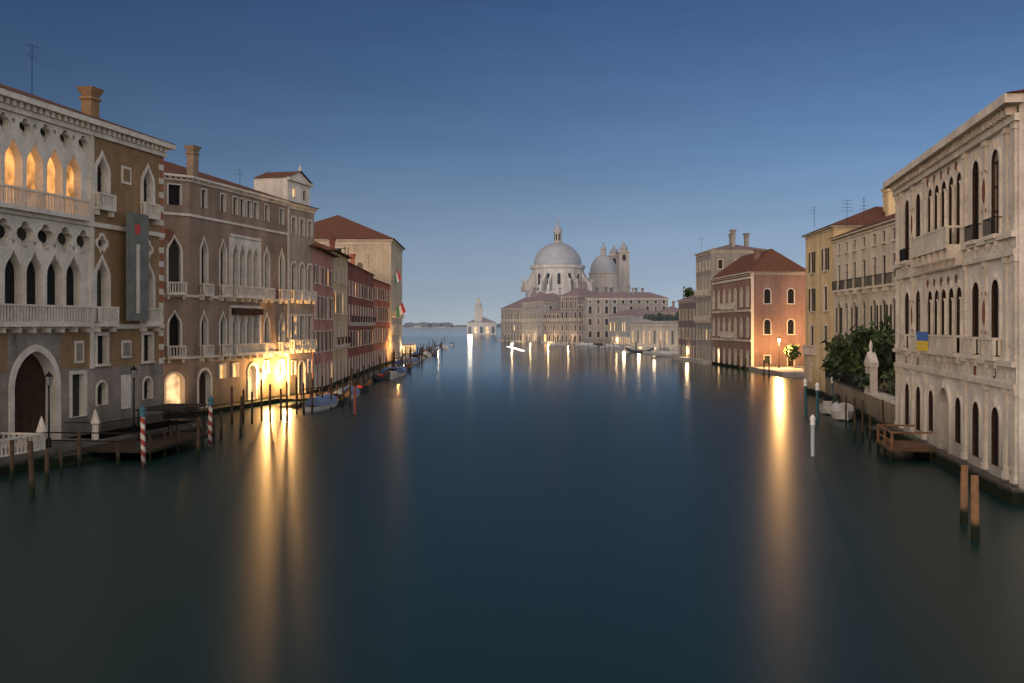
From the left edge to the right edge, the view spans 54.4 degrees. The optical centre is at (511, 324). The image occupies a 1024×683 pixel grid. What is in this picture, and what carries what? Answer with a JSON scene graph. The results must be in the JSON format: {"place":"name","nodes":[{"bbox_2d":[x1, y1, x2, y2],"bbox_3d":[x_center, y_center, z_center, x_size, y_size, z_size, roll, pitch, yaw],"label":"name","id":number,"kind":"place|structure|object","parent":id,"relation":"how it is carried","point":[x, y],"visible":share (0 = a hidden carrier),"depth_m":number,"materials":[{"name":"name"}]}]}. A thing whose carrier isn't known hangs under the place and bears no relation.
{"place":"outdoors","nodes":[
{"label":"outdoors","id":0,"kind":"place"},
{"bbox_2d":[309,244,338,391],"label":"pink house","id":1,"kind":"structure","parent":0,"point":[322,307],"depth_m":119.28,"materials":[{"name":"paint"}]},
{"bbox_2d":[314,241,352,386],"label":"building","id":2,"kind":"structure","parent":0,"point":[341,344],"depth_m":134.52,"materials":[{"name":"stone"}]},
{"bbox_2d":[328,238,389,379],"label":"house","id":3,"kind":"structure","parent":0,"point":[361,323],"depth_m":168.21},
{"bbox_2d":[402,322,500,327],"bbox_3d":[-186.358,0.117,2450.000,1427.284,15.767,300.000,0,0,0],"label":"shore land","id":4,"kind":"structure","parent":0,"point":[427,325],"depth_m":2320.00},
{"bbox_2d":[0,328,1023,682],"bbox_3d":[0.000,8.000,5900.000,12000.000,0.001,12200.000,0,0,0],"label":"water","id":5,"kind":"structure","parent":0,"point":[476,508],"depth_m":36.12,"materials":[{"name":"teal liquid"}]},
{"bbox_2d":[0,83,201,476],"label":"palace building","id":6,"kind":"structure","parent":5,"relation":"on","point":[82,237],"depth_m":62.63,"materials":[{"name":"stone"}]},
{"bbox_2d":[26,44,865,290],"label":"roof antennas","id":7,"kind":"object","parent":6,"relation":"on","point":[589,288],"visible":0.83,"depth_m":119.27,"materials":[{"name":"black metal"}]},
{"bbox_2d":[45,403,214,461],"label":"jetty","id":8,"kind":"object","parent":5,"relation":"in","point":[157,441],"visible":0.58,"depth_m":61.68,"materials":[{"name":"brown wood"}]},
{"bbox_2d":[139,405,145,466],"bbox_3d":[-20.868,6.766,56.314,0.390,4.470,0.390,-2,-1,16],"label":"striped mooring pole","id":9,"kind":"object","parent":5,"relation":"in","point":[142,411],"visible":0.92,"depth_m":56.22,"materials":[{"name":"multicoloured"}]},
{"bbox_2d":[207,396,213,446],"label":"striped mooring pole","id":10,"kind":"object","parent":5,"relation":"in","point":[210,403],"visible":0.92,"depth_m":65.41,"materials":[{"name":"multicoloured"}]},
{"bbox_2d":[163,145,318,418],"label":"palace building","id":11,"kind":"structure","parent":5,"relation":"in","point":[240,298],"depth_m":95.89,"materials":[{"name":"paint"}]},
{"bbox_2d":[273,382,352,406],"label":"landing stage","id":12,"kind":"object","parent":5,"relation":"in","point":[300,397],"visible":0.59,"depth_m":100.06,"materials":[{"name":"brown wood"}]},
{"bbox_2d":[302,393,337,411],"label":"moored boat","id":13,"kind":"object","parent":5,"relation":"on","point":[325,402],"visible":0.88,"depth_m":93.09,"materials":[{"name":"blue fabric"}]},
{"bbox_2d":[316,381,351,404],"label":"moored boat","id":14,"kind":"object","parent":5,"relation":"on","point":[346,395],"visible":0.29,"depth_m":102.48,"materials":[{"name":"blue"}]},
{"bbox_2d":[334,385,359,399],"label":"moored boat","id":15,"kind":"object","parent":5,"relation":"on","point":[346,387],"visible":0.37,"depth_m":106.95,"materials":[{"name":"blue fabric"}]},
{"bbox_2d":[353,378,356,413],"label":"mooring pole","id":16,"kind":"object","parent":5,"relation":"in","point":[354,392],"visible":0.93,"depth_m":89.36,"materials":[{"name":"red wood"}]},
{"bbox_2d":[314,215,404,363],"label":"building","id":17,"kind":"structure","parent":5,"relation":"on","point":[385,259],"depth_m":205.71,"materials":[{"name":"paint"}]},
{"bbox_2d":[394,271,405,316],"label":"flags","id":18,"kind":"object","parent":17,"relation":"attached to","point":[400,308],"visible":1,"depth_m":207.00,"materials":[{"name":"multicoloured fabric"}]},
{"bbox_2d":[348,372,371,392],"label":"moored boat","id":19,"kind":"object","parent":5,"relation":"on","point":[365,386],"visible":0.55,"depth_m":121.00,"materials":[{"name":"grey"}]},
{"bbox_2d":[372,365,389,380],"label":"moored boat","id":20,"kind":"object","parent":5,"relation":"on","point":[380,377],"visible":0.89,"depth_m":143.35,"materials":[{"name":"grey"}]},
{"bbox_2d":[378,367,393,374],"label":"moored boat","id":21,"kind":"object","parent":5,"relation":"on","point":[383,370],"visible":0.25,"depth_m":153.92,"materials":[{"name":"blue fabric"}]},
{"bbox_2d":[387,368,399,378],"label":"boat","id":22,"kind":"object","parent":5,"relation":"on","point":[393,373],"visible":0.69,"depth_m":150.66,"materials":[{"name":"grey"}]},
{"bbox_2d":[390,359,404,366],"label":"boat","id":23,"kind":"object","parent":5,"relation":"on","point":[396,362],"visible":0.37,"depth_m":191.58,"materials":[{"name":"white"}]},
{"bbox_2d":[396,366,406,375],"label":"boat","id":24,"kind":"object","parent":5,"relation":"on","point":[402,370],"visible":0.55,"depth_m":156.86,"materials":[{"name":"blue fabric"}]},
{"bbox_2d":[397,361,411,371],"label":"boat","id":25,"kind":"object","parent":5,"relation":"on","point":[409,367],"visible":0.44,"depth_m":172.44,"materials":[{"name":"grey"}]},
{"bbox_2d":[402,343,420,356],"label":"pavilion","id":26,"kind":"structure","parent":5,"relation":"on","point":[408,346],"depth_m":257.05,"materials":[{"name":"white wood"}]},
{"bbox_2d":[406,357,418,364],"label":"boat","id":27,"kind":"object","parent":5,"relation":"on","point":[414,360],"visible":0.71,"depth_m":202.45,"materials":[{"name":"blue fabric"}]},
{"bbox_2d":[418,354,424,360],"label":"boat","id":28,"kind":"object","parent":5,"relation":"on","point":[419,358],"visible":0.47,"depth_m":224.11,"materials":[{"name":"grey"}]},
{"bbox_2d":[423,351,431,356],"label":"boat","id":29,"kind":"object","parent":5,"relation":"on","point":[427,354],"visible":0.77,"depth_m":246.46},
{"bbox_2d":[28,396,884,496],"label":"mooring piles","id":30,"kind":"object","parent":5,"relation":"in","point":[31,470],"visible":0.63,"depth_m":53.44,"materials":[{"name":"brown wood"}]},
{"bbox_2d":[467,296,496,333],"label":"punta dogana","id":31,"kind":"structure","parent":5,"relation":"on","point":[479,324],"depth_m":840.60,"materials":[{"name":"white stone"}]},
{"bbox_2d":[9,353,979,540],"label":"mooring piles","id":32,"kind":"object","parent":5,"relation":"in","point":[975,528],"visible":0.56,"depth_m":56.44,"materials":[{"name":"brown wood"}]},
{"bbox_2d":[501,292,533,339],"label":"building","id":33,"kind":"structure","parent":5,"relation":"on","point":[511,322],"depth_m":480.37,"materials":[{"name":"stone"}]},
{"bbox_2d":[393,336,664,367],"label":"mooring piles","id":34,"kind":"object","parent":5,"relation":"in","point":[421,350],"visible":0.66,"depth_m":263.24,"materials":[{"name":"brown wood"}]},
{"bbox_2d":[530,287,543,296],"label":"house","id":35,"kind":"structure","parent":5,"relation":"on","point":[535,293],"depth_m":526.56,"materials":[{"name":"stone"}]},
{"bbox_2d":[521,288,560,340],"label":"building","id":36,"kind":"structure","parent":5,"relation":"on","point":[534,308],"depth_m":449.22,"materials":[{"name":"stone"}]},
{"bbox_2d":[542,298,560,341],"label":"building","id":37,"kind":"structure","parent":5,"relation":"on","point":[551,324],"depth_m":433.19,"materials":[{"name":"stone"}]},
{"bbox_2d":[552,342,568,345],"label":"boat","id":38,"kind":"object","parent":5,"relation":"on","point":[557,344],"visible":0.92,"depth_m":387.67,"materials":[{"name":"white"}]},
{"bbox_2d":[521,220,629,296],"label":"domed church","id":39,"kind":"structure","parent":5,"relation":"on","point":[556,266],"depth_m":532.67,"materials":[{"name":"white stone"}]},
{"bbox_2d":[560,283,594,341],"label":"building","id":40,"kind":"structure","parent":5,"relation":"on","point":[569,316],"depth_m":423.79,"materials":[{"name":"stone"}]},
{"bbox_2d":[575,343,596,346],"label":"boat","id":41,"kind":"object","parent":5,"relation":"on","point":[585,345],"visible":0.93,"depth_m":369.57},
{"bbox_2d":[576,287,612,341],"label":"building","id":42,"kind":"structure","parent":5,"relation":"on","point":[579,304],"depth_m":417.97,"materials":[{"name":"stone"}]},
{"bbox_2d":[496,336,711,363],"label":"quay","id":43,"kind":"structure","parent":5,"relation":"on","point":[693,360],"depth_m":384.78,"materials":[{"name":"grey stone"}]},
{"bbox_2d":[600,344,623,348],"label":"boat","id":44,"kind":"object","parent":5,"relation":"on","point":[612,346],"visible":0.87,"depth_m":337.99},
{"bbox_2d":[583,285,668,344],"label":"building","id":45,"kind":"structure","parent":5,"relation":"on","point":[600,308],"depth_m":400.00,"materials":[{"name":"stone"}]},
{"bbox_2d":[609,304,662,343],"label":"building","id":46,"kind":"structure","parent":5,"relation":"on","point":[619,328],"depth_m":380.85,"materials":[{"name":"stone"}]},
{"bbox_2d":[625,345,653,352],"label":"boat","id":47,"kind":"object","parent":5,"relation":"on","point":[634,351],"visible":0.84,"depth_m":289.22,"materials":[{"name":"grey"}]},
{"bbox_2d":[625,321,677,351],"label":"building","id":48,"kind":"structure","parent":5,"relation":"on","point":[646,335],"depth_m":306.61,"materials":[{"name":"white stone"}]},
{"bbox_2d":[643,314,656,320],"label":"tree","id":49,"kind":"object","parent":48,"relation":"on","point":[648,316],"depth_m":316.26,"materials":[{"name":"green plant"}]},
{"bbox_2d":[653,313,669,320],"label":"tree","id":50,"kind":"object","parent":48,"relation":"on","point":[659,317],"depth_m":309.37,"materials":[{"name":"green plant"}]},
{"bbox_2d":[667,312,677,320],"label":"tree","id":51,"kind":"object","parent":48,"relation":"on","point":[672,317],"depth_m":302.36,"materials":[{"name":"green plant"}]},
{"bbox_2d":[643,350,667,353],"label":"boat","id":52,"kind":"object","parent":5,"relation":"on","point":[648,352],"visible":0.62,"depth_m":274.11,"materials":[{"name":"white"}]},
{"bbox_2d":[652,351,677,356],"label":"boat","id":53,"kind":"object","parent":5,"relation":"on","point":[667,353],"visible":0.79,"depth_m":252.07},
{"bbox_2d":[694,230,766,363],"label":"building","id":54,"kind":"structure","parent":5,"relation":"on","point":[711,263],"depth_m":206.57,"materials":[{"name":"stone"}]},
{"bbox_2d":[739,357,769,378],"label":"mooring posts","id":55,"kind":"object","parent":5,"relation":"in","point":[763,367],"visible":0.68,"depth_m":153.10,"materials":[{"name":"brown wood"}]},
{"bbox_2d":[710,248,805,369],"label":"building","id":56,"kind":"structure","parent":5,"relation":"on","point":[759,303],"depth_m":175.41,"materials":[{"name":"paint"}]},
{"bbox_2d":[748,338,803,376],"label":"quay","id":57,"kind":"structure","parent":5,"relation":"on","point":[788,371],"depth_m":162.20,"materials":[{"name":"beige stone"}]},
{"bbox_2d":[783,344,800,360],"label":"tree","id":58,"kind":"object","parent":57,"relation":"on","point":[792,352],"visible":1,"depth_m":167.09,"materials":[{"name":"green plant"}]},
{"bbox_2d":[803,379,807,415],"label":"mooring post","id":59,"kind":"object","parent":5,"relation":"in","point":[805,381],"visible":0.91,"depth_m":87.39,"materials":[{"name":"teal wood"}]},
{"bbox_2d":[803,345,816,393],"bbox_3d":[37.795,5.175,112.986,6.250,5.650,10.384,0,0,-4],"label":"stone pillar","id":60,"kind":"structure","parent":5,"relation":"on","point":[808,351],"depth_m":116.32,"materials":[{"name":"stone"}]},
{"bbox_2d":[810,414,815,455],"bbox_3d":[18.359,7.215,60.780,0.360,3.570,0.360,1,2,35],"label":"mooring post","id":61,"kind":"object","parent":5,"relation":"in","point":[812,420],"visible":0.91,"depth_m":60.68,"materials":[{"name":"grey wood"}]},
{"bbox_2d":[815,382,819,420],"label":"mooring post","id":62,"kind":"object","parent":5,"relation":"in","point":[817,386],"visible":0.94,"depth_m":83.29,"materials":[{"name":"teal wood"}]},
{"bbox_2d":[819,397,832,414],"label":"white boat","id":63,"kind":"object","parent":5,"relation":"on","point":[825,406],"visible":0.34,"depth_m":89.60,"materials":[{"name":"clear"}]},
{"bbox_2d":[832,393,840,403],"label":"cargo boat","id":64,"kind":"object","parent":63,"relation":"on","point":[836,397],"visible":0.55,"depth_m":88.75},
{"bbox_2d":[830,402,853,420],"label":"white boat","id":65,"kind":"object","parent":5,"relation":"on","point":[837,410],"visible":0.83,"depth_m":83.42,"materials":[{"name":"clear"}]},
{"bbox_2d":[802,188,894,396],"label":"yellow house","id":66,"kind":"structure","parent":5,"relation":"on","point":[819,287],"depth_m":110.65,"materials":[{"name":"paint"}]},
{"bbox_2d":[825,341,896,437],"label":"garden wall","id":67,"kind":"structure","parent":5,"relation":"in","point":[872,395],"depth_m":81.58,"materials":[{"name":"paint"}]},
{"bbox_2d":[819,331,880,387],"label":"garden tree","id":68,"kind":"object","parent":67,"relation":"on","point":[840,370],"visible":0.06,"depth_m":97.05,"materials":[{"name":"green plant"}]},
{"bbox_2d":[819,314,895,392],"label":"garden tree","id":69,"kind":"object","parent":67,"relation":"on","point":[852,354],"visible":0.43,"depth_m":84.69,"materials":[{"name":"green plant"}]},
{"bbox_2d":[880,367,894,394],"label":"garden shrub","id":70,"kind":"object","parent":67,"relation":"on","point":[889,375],"visible":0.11,"depth_m":78.06,"materials":[{"name":"green plant"}]},
{"bbox_2d":[887,379,894,395],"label":"garden shrub","id":71,"kind":"object","parent":67,"relation":"on","point":[891,383],"visible":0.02,"depth_m":76.41,"materials":[{"name":"green plant"}]},
{"bbox_2d":[829,213,895,389],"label":"white house","id":72,"kind":"structure","parent":5,"relation":"on","point":[863,291],"depth_m":94.47,"materials":[{"name":"stone"}]},
{"bbox_2d":[875,89,1023,505],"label":"palace building","id":73,"kind":"structure","parent":5,"relation":"in","point":[958,265],"depth_m":52.55,"materials":[{"name":"stone"}]},
{"bbox_2d":[0,0,1023,324],"label":"sky","id":74,"kind":"structure","parent":0,"point":[460,133],"materials":[{"name":"blue"}]},
{"bbox_2d":[569,282,583,291],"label":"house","id":75,"kind":"structure","parent":0,"point":[574,285],"depth_m":475.30,"materials":[{"name":"stone"}]},
{"bbox_2d":[657,301,677,320],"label":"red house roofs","id":76,"kind":"structure","parent":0,"point":[672,310],"depth_m":380.63,"materials":[{"name":"stone"}]},
{"bbox_2d":[677,295,695,357],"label":"brown house","id":77,"kind":"structure","parent":0,"point":[686,328],"depth_m":224.14,"materials":[{"name":"paint"}]},
{"bbox_2d":[683,286,694,297],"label":"quay tree","id":78,"kind":"object","parent":77,"relation":"on","point":[688,292],"visible":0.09,"depth_m":235.44,"materials":[{"name":"green plant"}]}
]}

